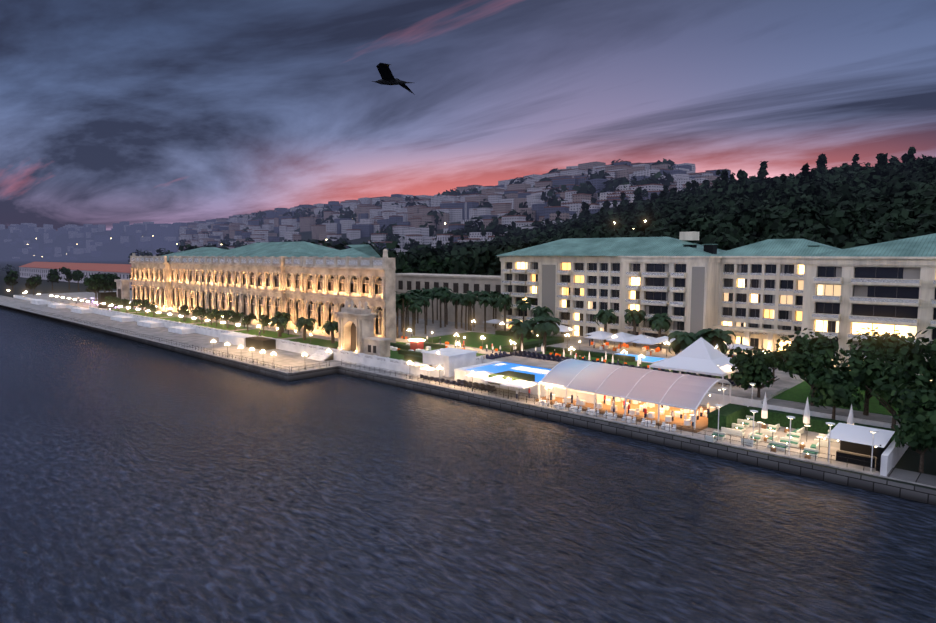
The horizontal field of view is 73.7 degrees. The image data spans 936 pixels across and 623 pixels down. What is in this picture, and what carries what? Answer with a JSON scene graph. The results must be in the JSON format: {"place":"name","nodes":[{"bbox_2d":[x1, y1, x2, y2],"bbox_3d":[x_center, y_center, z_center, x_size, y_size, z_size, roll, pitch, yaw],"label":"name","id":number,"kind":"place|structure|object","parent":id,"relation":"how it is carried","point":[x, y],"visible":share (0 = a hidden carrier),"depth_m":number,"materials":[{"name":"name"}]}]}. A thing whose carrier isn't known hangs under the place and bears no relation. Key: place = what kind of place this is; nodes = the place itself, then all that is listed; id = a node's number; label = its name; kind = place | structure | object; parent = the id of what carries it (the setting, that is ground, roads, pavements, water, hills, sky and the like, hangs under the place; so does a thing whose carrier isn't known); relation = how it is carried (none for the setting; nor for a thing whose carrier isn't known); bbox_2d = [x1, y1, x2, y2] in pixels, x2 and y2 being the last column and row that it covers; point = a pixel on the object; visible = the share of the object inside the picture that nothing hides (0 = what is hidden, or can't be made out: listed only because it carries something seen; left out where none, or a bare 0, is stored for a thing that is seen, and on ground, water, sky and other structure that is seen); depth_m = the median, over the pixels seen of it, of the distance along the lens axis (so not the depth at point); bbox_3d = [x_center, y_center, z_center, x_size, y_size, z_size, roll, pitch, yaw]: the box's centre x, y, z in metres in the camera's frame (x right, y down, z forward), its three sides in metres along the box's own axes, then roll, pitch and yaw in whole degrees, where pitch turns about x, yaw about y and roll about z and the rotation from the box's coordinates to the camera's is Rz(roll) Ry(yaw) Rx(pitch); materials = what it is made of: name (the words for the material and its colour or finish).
{"place":"outdoors","nodes":[
{"label":"outdoors","id":0,"kind":"place"},
{"bbox_2d":[0,221,460,259],"bbox_3d":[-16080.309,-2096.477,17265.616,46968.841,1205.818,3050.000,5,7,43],"label":"distant hillside","id":1,"kind":"structure","parent":0,"point":[114,249],"depth_m":4152.90,"materials":[{"name":"grey"}]},
{"bbox_2d":[0,158,719,274],"bbox_3d":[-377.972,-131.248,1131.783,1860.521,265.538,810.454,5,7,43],"label":"city trees","id":2,"kind":"object","parent":1,"relation":"on","point":[479,257],"visible":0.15,"depth_m":714.98,"materials":[{"name":"green plant"}]},
{"bbox_2d":[0,161,730,259],"bbox_3d":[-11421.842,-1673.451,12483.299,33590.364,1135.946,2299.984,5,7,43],"label":"city buildings","id":3,"kind":"structure","parent":1,"relation":"on","point":[371,219],"depth_m":1009.58,"materials":[{"name":"grey"}]},
{"bbox_2d":[372,63,414,94],"bbox_3d":[-2.233,-7.007,18.703,1.370,0.392,3.171,-1,5,-6],"label":"bird","id":4,"kind":"object","parent":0,"point":[386,75],"visible":1,"depth_m":18.69,"materials":[{"name":"black"}]},
{"bbox_2d":[0,305,935,622],"bbox_3d":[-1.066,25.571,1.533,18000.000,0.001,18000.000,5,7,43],"label":"water","id":5,"kind":"structure","parent":0,"point":[144,483],"depth_m":61.68,"materials":[{"name":"blue liquid"}]},
{"bbox_2d":[0,258,935,505],"bbox_3d":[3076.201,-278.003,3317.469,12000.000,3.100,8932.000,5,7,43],"label":"quay wall","id":6,"kind":"structure","parent":0,"point":[909,460],"depth_m":90.00,"materials":[{"name":"stone"}]},
{"bbox_2d":[19,262,500,326],"bbox_3d":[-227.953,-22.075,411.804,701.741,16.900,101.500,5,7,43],"label":"building","id":7,"kind":"structure","parent":6,"relation":"on","point":[455,283],"depth_m":217.93,"materials":[{"name":"grey stone"}]},
{"bbox_2d":[129,249,395,342],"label":"palace","id":8,"kind":"structure","parent":6,"relation":"on","point":[320,290],"depth_m":189.02,"materials":[{"name":"stone"}]},
{"bbox_2d":[162,241,380,260],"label":"palace roof","id":9,"kind":"structure","parent":8,"relation":"on","point":[287,249],"depth_m":209.97,"materials":[{"name":"teal metal"}]},
{"bbox_2d":[0,290,935,487],"bbox_3d":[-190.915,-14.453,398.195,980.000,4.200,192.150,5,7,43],"label":"terrace","id":10,"kind":"structure","parent":6,"relation":"on","point":[785,392],"depth_m":134.54,"materials":[{"name":"grey stone"}]},
{"bbox_2d":[335,299,391,356],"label":"gate","id":11,"kind":"structure","parent":10,"relation":"on","point":[355,330],"depth_m":138.94,"materials":[{"name":"stone"}]},
{"bbox_2d":[20,306,880,470],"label":"railings","id":12,"kind":"object","parent":10,"relation":"on","point":[42,312],"visible":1,"depth_m":100.00,"materials":[{"name":"black metal"}]},
{"bbox_2d":[7,220,920,471],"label":"lamps","id":13,"kind":"object","parent":10,"relation":"on","point":[717,405],"visible":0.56,"depth_m":123.37,"materials":[{"name":"grey"}]},
{"bbox_2d":[269,286,736,353],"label":"palms","id":14,"kind":"object","parent":10,"relation":"on","point":[415,299],"visible":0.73,"depth_m":164.16,"materials":[{"name":"green plant"}]},
{"bbox_2d":[4,248,935,472],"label":"garden trees","id":15,"kind":"object","parent":6,"relation":"on","point":[901,384],"visible":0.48,"depth_m":87.04,"materials":[{"name":"green plant"}]},
{"bbox_2d":[498,256,935,380],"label":"hotel","id":16,"kind":"structure","parent":6,"relation":"on","point":[765,302],"depth_m":145.22,"materials":[{"name":"stone"}]},
{"bbox_2d":[496,231,935,256],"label":"hotel roof","id":17,"kind":"structure","parent":16,"relation":"attached to","point":[922,246],"depth_m":148.79,"materials":[{"name":"teal metal"}]},
{"bbox_2d":[0,0,935,230],"label":"sky","id":18,"kind":"structure","parent":0,"point":[112,111],"materials":[{"name":"purple"}]},
{"bbox_2d":[422,218,916,275],"bbox_3d":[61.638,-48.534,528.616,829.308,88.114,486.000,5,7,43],"label":"forest hill ground","id":19,"kind":"structure","parent":0,"point":[754,235],"depth_m":263.48,"materials":[{"name":"green plant"}]},
{"bbox_2d":[409,147,935,271],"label":"forest trees","id":20,"kind":"object","parent":19,"relation":"on","point":[882,200],"visible":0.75,"depth_m":308.31,"materials":[{"name":"green plant"}]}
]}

